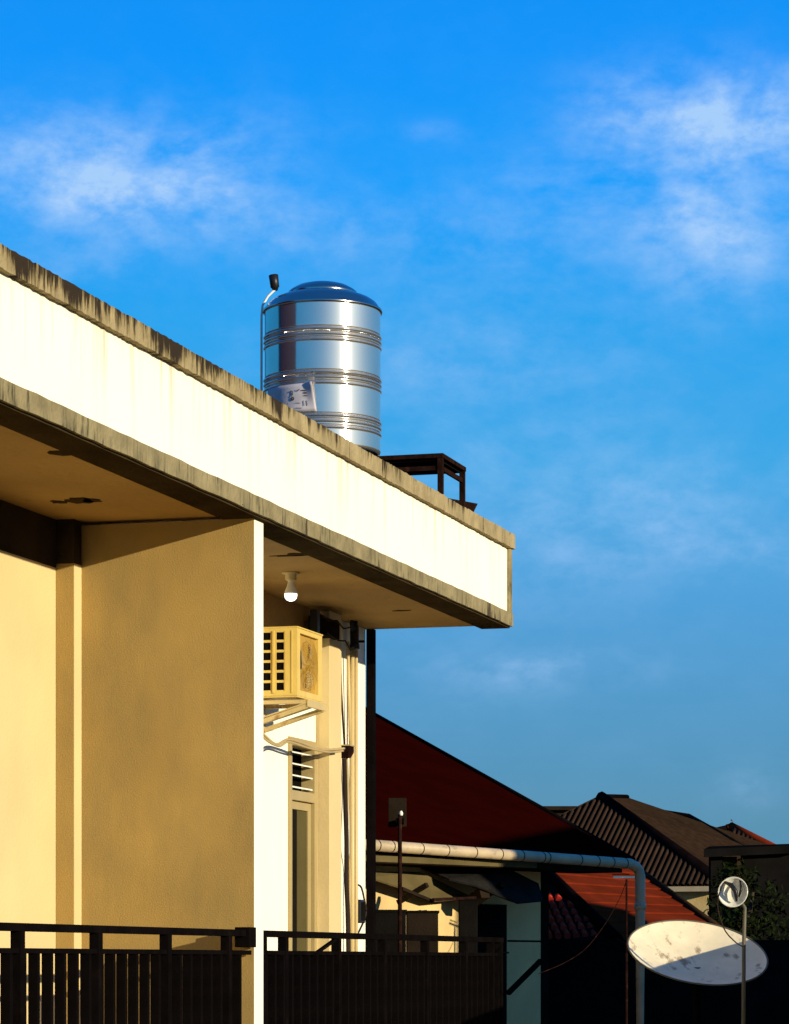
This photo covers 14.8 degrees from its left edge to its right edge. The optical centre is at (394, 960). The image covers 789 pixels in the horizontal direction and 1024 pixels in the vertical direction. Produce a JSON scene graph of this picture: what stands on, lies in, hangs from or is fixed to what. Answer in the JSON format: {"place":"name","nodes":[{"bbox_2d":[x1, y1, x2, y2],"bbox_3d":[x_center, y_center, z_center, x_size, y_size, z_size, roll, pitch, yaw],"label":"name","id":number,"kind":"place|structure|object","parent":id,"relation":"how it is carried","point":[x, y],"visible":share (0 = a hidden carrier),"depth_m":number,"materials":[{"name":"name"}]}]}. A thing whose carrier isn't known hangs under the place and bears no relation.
{"place":"outdoors","nodes":[
{"label":"outdoors","id":0,"kind":"place"},
{"bbox_2d":[0,0,788,843],"label":"sky","id":1,"kind":"structure","parent":0,"point":[566,222],"materials":[{"name":"blue"}]},
{"bbox_2d":[365,707,635,1023],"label":"maroon roof house","id":2,"kind":"structure","parent":0,"point":[452,800],"depth_m":32.58,"materials":[{"name":"red paint"}]},
{"bbox_2d":[396,883,428,903],"bbox_3d":[0.178,-0.664,30.200,0.370,0.212,0.045,0,0,35],"label":"awning strut","id":3,"kind":"object","parent":2,"relation":"attached to","point":[419,889],"visible":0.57,"depth_m":30.15,"materials":[{"name":"brown wood"}]},
{"bbox_2d":[402,887,433,902],"bbox_3d":[0.226,-0.644,29.900,0.030,0.149,0.514,0,0,38],"label":"awning strut","id":4,"kind":"object","parent":2,"relation":"attached to","point":[411,892],"visible":0.79,"depth_m":29.89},
{"bbox_2d":[376,872,466,901],"bbox_3d":[0.276,-0.744,30.763,0.092,0.303,1.843,0,0,36],"label":"awning","id":5,"kind":"object","parent":2,"relation":"attached to","point":[434,889],"visible":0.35,"depth_m":30.78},
{"bbox_2d":[406,911,438,951],"bbox_3d":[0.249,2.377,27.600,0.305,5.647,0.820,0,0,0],"label":"window","id":6,"kind":"structure","parent":2,"relation":"in","point":[421,922],"depth_m":27.20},
{"bbox_2d":[421,867,542,903],"bbox_3d":[1.005,-0.768,31.335,1.520,0.378,0.548,0,0,-44],"label":"awning","id":7,"kind":"object","parent":2,"relation":"attached to","point":[519,889],"visible":1,"depth_m":31.34,"materials":[{"name":"metal"}]},
{"bbox_2d":[458,888,489,904],"bbox_3d":[0.814,-0.623,31.150,0.110,0.241,0.404,0,0,-35],"label":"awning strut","id":8,"kind":"object","parent":7,"relation":"attached to","point":[482,896],"visible":0.5,"depth_m":31.01,"materials":[{"name":"brown wood"}]},
{"bbox_2d":[478,904,506,1023],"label":"door","id":9,"kind":"structure","parent":2,"relation":"in","point":[492,918],"depth_m":31.99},
{"bbox_2d":[365,839,645,1023],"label":"drain pipe","id":10,"kind":"object","parent":2,"relation":"attached to","point":[636,867],"visible":0.97,"depth_m":31.58,"materials":[{"name":"grey plastic"}]},
{"bbox_2d":[506,959,542,994],"bbox_3d":[1.356,0.170,31.750,0.491,0.377,0.045,0,0,-40],"label":"awning strut","id":11,"kind":"object","parent":2,"relation":"attached to","point":[524,976],"visible":1,"depth_m":31.73,"materials":[{"name":"black metal"}]},
{"bbox_2d":[543,806,576,814],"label":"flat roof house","id":12,"kind":"structure","parent":0,"point":[558,810],"depth_m":100.00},
{"bbox_2d":[549,868,720,939],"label":"red tile house","id":13,"kind":"structure","parent":0,"point":[582,906],"depth_m":38.33,"materials":[{"name":"tile"}]},
{"bbox_2d":[560,791,765,914],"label":"brown tile house","id":14,"kind":"structure","parent":0,"point":[666,847],"depth_m":86.64,"materials":[{"name":"brown tile"}]},
{"bbox_2d":[549,940,788,1023],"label":"yard wall","id":15,"kind":"structure","parent":0,"point":[587,985],"depth_m":35.20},
{"bbox_2d":[717,819,774,931],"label":"finial roof house","id":16,"kind":"structure","parent":0,"point":[732,827],"depth_m":104.91,"materials":[{"name":"brown tile"}]},
{"label":"ground","id":17,"kind":"structure","parent":0,"visible":0},
{"bbox_2d":[0,243,514,1023],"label":"apartment building","id":18,"kind":"structure","parent":17,"relation":"on","point":[170,511],"depth_m":18.64,"materials":[{"name":"beige paint"}]},
{"bbox_2d":[0,922,255,1023],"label":"balcony railing","id":19,"kind":"object","parent":18,"relation":"on","point":[167,984],"visible":1,"depth_m":16.42,"materials":[{"name":"black metal"}]},
{"bbox_2d":[282,571,299,600],"bbox_3d":[-0.725,-2.611,21.264,0.124,0.202,0.124,0,0,16],"label":"light bulb","id":20,"kind":"object","parent":18,"relation":"attached to","point":[290,593],"visible":1,"depth_m":21.23,"materials":[{"name":"beige plastic"}]},
{"bbox_2d":[263,699,324,732],"bbox_3d":[-0.789,-1.792,22.117,0.475,0.240,0.410,0,0,16],"label":"bracket","id":21,"kind":"object","parent":18,"relation":"attached to","point":[290,707],"visible":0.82,"depth_m":22.01,"materials":[{"name":"beige metal"}]},
{"bbox_2d":[263,626,322,702],"bbox_3d":[-0.745,-2.147,22.169,0.298,0.510,0.618,0,0,16],"label":"air conditioner","id":22,"kind":"object","parent":21,"relation":"on","point":[292,662],"visible":0.98,"depth_m":21.90,"materials":[{"name":"paint"}]},
{"bbox_2d":[288,736,316,950],"bbox_3d":[-0.732,-0.420,23.257,0.158,2.540,0.675,0,0,16],"label":"balcony door","id":23,"kind":"structure","parent":18,"relation":"attached to","point":[302,838],"depth_m":23.38,"materials":[{"name":"beige wood"}]},
{"bbox_2d":[292,801,310,950],"bbox_3d":[-0.709,-0.185,23.251,0.108,2.050,0.559,0,0,16],"label":"door leaf","id":24,"kind":"structure","parent":23,"relation":"in","point":[301,812],"depth_m":23.33,"materials":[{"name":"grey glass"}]},
{"bbox_2d":[263,736,343,752],"bbox_3d":[-0.694,-1.604,22.623,0.016,0.109,2.150,0,0,16],"label":"cable","id":25,"kind":"object","parent":18,"relation":"attached to","point":[284,743],"visible":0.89,"depth_m":22.61,"materials":[{"name":"beige plastic"}]},
{"bbox_2d":[263,732,344,750],"bbox_3d":[-0.690,-1.622,22.635,0.020,0.130,2.176,0,0,16],"label":"cable","id":26,"kind":"object","parent":18,"relation":"attached to","point":[299,742],"visible":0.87,"depth_m":22.61,"materials":[{"name":"beige plastic"}]},
{"bbox_2d":[316,709,317,931],"bbox_3d":[-0.601,-1.089,23.603,0.010,1.815,0.034,0,0,16],"label":"cable","id":27,"kind":"object","parent":18,"relation":"attached to","point":[317,818],"visible":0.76,"depth_m":23.60,"materials":[{"name":"plastic"}]},
{"bbox_2d":[309,610,351,650],"bbox_3d":[-0.510,-2.545,23.473,0.167,0.226,0.862,0,0,16],"label":"cable box","id":28,"kind":"object","parent":18,"relation":"attached to","point":[324,626],"visible":0.91,"depth_m":23.32,"materials":[{"name":"black plastic"}]},
{"bbox_2d":[341,744,355,757],"bbox_3d":[-0.383,-1.657,24.128,0.110,0.100,0.160,0,0,16],"label":"junction box","id":29,"kind":"object","parent":18,"relation":"attached to","point":[348,752],"visible":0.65,"depth_m":24.07,"materials":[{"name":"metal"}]},
{"bbox_2d":[341,653,344,744],"bbox_3d":[-0.411,-2.099,24.085,0.015,0.815,0.130,0,0,16],"label":"cable","id":30,"kind":"object","parent":29,"relation":"attached to","point":[342,712],"visible":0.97,"depth_m":24.07,"materials":[{"name":"white plastic"}]},
{"bbox_2d":[342,758,350,950],"bbox_3d":[-0.380,-0.706,24.086,0.037,1.785,0.164,0,0,16],"label":"cable","id":31,"kind":"object","parent":29,"relation":"hanging from","point":[346,846],"visible":0.84,"depth_m":24.07,"materials":[{"name":"black plastic"}]},
{"bbox_2d":[347,758,350,928],"bbox_3d":[-0.365,-0.736,24.245,0.019,1.771,0.110,0,0,16],"label":"cable","id":32,"kind":"object","parent":29,"relation":"hanging from","point":[348,792],"visible":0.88,"depth_m":24.24,"materials":[{"name":"plastic"}]},
{"bbox_2d":[346,641,351,744],"bbox_3d":[-0.362,-2.133,24.292,0.023,0.826,0.088,0,0,16],"label":"water pipe","id":33,"kind":"object","parent":18,"relation":"attached to","point":[349,696],"visible":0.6,"depth_m":24.28,"materials":[{"name":"beige plastic"}]},
{"bbox_2d":[350,650,354,950],"bbox_3d":[-0.338,-0.728,24.379,0.036,3.556,0.036,0,0,0],"label":"water pipe","id":34,"kind":"object","parent":18,"relation":"attached to","point":[352,774],"visible":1,"depth_m":24.36,"materials":[{"name":"beige plastic"}]},
{"bbox_2d":[355,650,357,950],"bbox_3d":[-0.308,-0.730,24.445,0.030,3.565,0.030,0,0,0],"label":"water pipe","id":35,"kind":"object","parent":18,"relation":"attached to","point":[356,796],"visible":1,"depth_m":24.43,"materials":[{"name":"beige plastic"}]},
{"bbox_2d":[349,620,363,649],"bbox_3d":[-0.312,-2.624,24.304,0.130,0.270,0.147,0,0,16],"label":"valve stack","id":36,"kind":"object","parent":18,"relation":"attached to","point":[355,641],"visible":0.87,"depth_m":24.30,"materials":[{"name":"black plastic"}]},
{"bbox_2d":[358,899,364,922],"bbox_3d":[-0.289,-0.397,24.574,0.086,0.190,0.140,0,0,16],"label":"meter box","id":37,"kind":"object","parent":18,"relation":"attached to","point":[361,911],"visible":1,"depth_m":24.52,"materials":[{"name":"black plastic"}]},
{"bbox_2d":[358,884,366,932],"bbox_3d":[-0.266,-0.404,24.593,0.016,0.429,0.278,0,0,16],"label":"cable","id":38,"kind":"object","parent":37,"relation":"attached to","point":[360,886],"visible":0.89,"depth_m":24.62,"materials":[{"name":"black rubber"}]},
{"bbox_2d":[263,930,508,1023],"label":"balcony railing","id":39,"kind":"object","parent":18,"relation":"on","point":[337,985],"visible":0.98,"depth_m":21.25,"materials":[{"name":"black metal"}]},
{"bbox_2d":[378,453,465,506],"bbox_3d":[0.214,-3.564,23.655,0.525,0.627,0.705,0,0,16],"label":"steel stand","id":40,"kind":"object","parent":18,"relation":"on","point":[440,465],"visible":0.52,"depth_m":23.37,"materials":[{"name":"black metal"}]},
{"bbox_2d":[449,498,476,511],"bbox_3d":[0.527,-3.632,24.362,0.042,0.094,0.411,0,0,40],"label":"metal sheet","id":41,"kind":"object","parent":18,"relation":"on","point":[471,506],"visible":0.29,"depth_m":24.44,"materials":[{"name":"metal"}]},
{"bbox_2d":[365,910,406,951],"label":"boundary wall","id":42,"kind":"structure","parent":17,"relation":"on","point":[386,921],"depth_m":27.00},
{"bbox_2d":[388,798,405,951],"bbox_3d":[0.025,1.885,26.591,0.161,6.631,0.438,0,0,0],"label":"pole","id":43,"kind":"object","parent":17,"relation":"on","point":[396,812],"visible":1,"depth_m":26.39,"materials":[{"name":"metal"}]},
{"bbox_2d":[457,899,478,952],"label":"boundary wall","id":44,"kind":"structure","parent":17,"relation":"on","point":[467,917],"depth_m":30.50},
{"bbox_2d":[432,896,476,900],"bbox_3d":[0.598,-0.616,30.350,0.030,0.063,0.825,0,0,32],"label":"awning strut","id":45,"kind":"object","parent":44,"relation":"attached to","point":[452,898],"visible":1,"depth_m":30.30,"materials":[{"name":"metal"}]},
{"bbox_2d":[612,874,634,1023],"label":"antenna mast","id":46,"kind":"object","parent":17,"relation":"on","point":[626,987],"visible":1,"depth_m":29.99,"materials":[{"name":"metal"}]},
{"bbox_2d":[538,883,625,973],"bbox_3d":[1.808,-0.317,29.517,0.056,0.892,1.354,0,0,42],"label":"guy wire","id":47,"kind":"object","parent":46,"relation":"attached to","point":[592,940],"visible":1,"depth_m":29.68,"materials":[{"name":"metal"}]},
{"bbox_2d":[703,858,788,939],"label":"tree","id":48,"kind":"object","parent":17,"relation":"on","point":[749,903],"visible":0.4,"depth_m":39.96,"materials":[{"name":"green plant"}]},
{"bbox_2d":[704,844,788,939],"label":"dark canopy","id":49,"kind":"object","parent":17,"relation":"on","point":[772,860],"visible":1,"depth_m":45.20,"materials":[{"name":"green plant"}]},
{"bbox_3d":[2.900,2.443,23.750,2.600,5.515,6.500,0,0,0],"label":"terrace","id":50,"kind":"object","parent":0,"visible":0},
{"bbox_2d":[627,920,767,1023],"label":"satellite dish","id":51,"kind":"object","parent":50,"relation":"on","point":[697,954],"visible":0.98,"depth_m":24.15,"materials":[{"name":"white paint"}]},
{"bbox_2d":[718,877,747,1023],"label":"lamp post","id":52,"kind":"object","parent":50,"relation":"on","point":[734,892],"visible":1,"depth_m":23.19,"materials":[{"name":"metal"}]},
{"bbox_2d":[717,883,742,946],"bbox_3d":[2.531,-0.346,23.083,0.264,0.488,0.081,0,0,-45],"label":"cable","id":53,"kind":"object","parent":52,"relation":"hanging from","point":[720,917],"visible":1,"depth_m":23.00,"materials":[{"name":"black rubber"}]},
{"bbox_3d":[-0.536,-3.509,22.700,0.580,0.518,0.580,0,0,16],"label":"tank stand","id":54,"kind":"object","parent":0,"visible":0},
{"bbox_2d":[260,274,382,456],"bbox_3d":[-0.544,-4.438,22.680,0.910,1.336,0.934,0,0,0],"label":"water tank","id":55,"kind":"object","parent":54,"relation":"on","point":[322,348],"visible":0.76,"depth_m":22.33,"materials":[{"name":"silver metal"}]}
]}

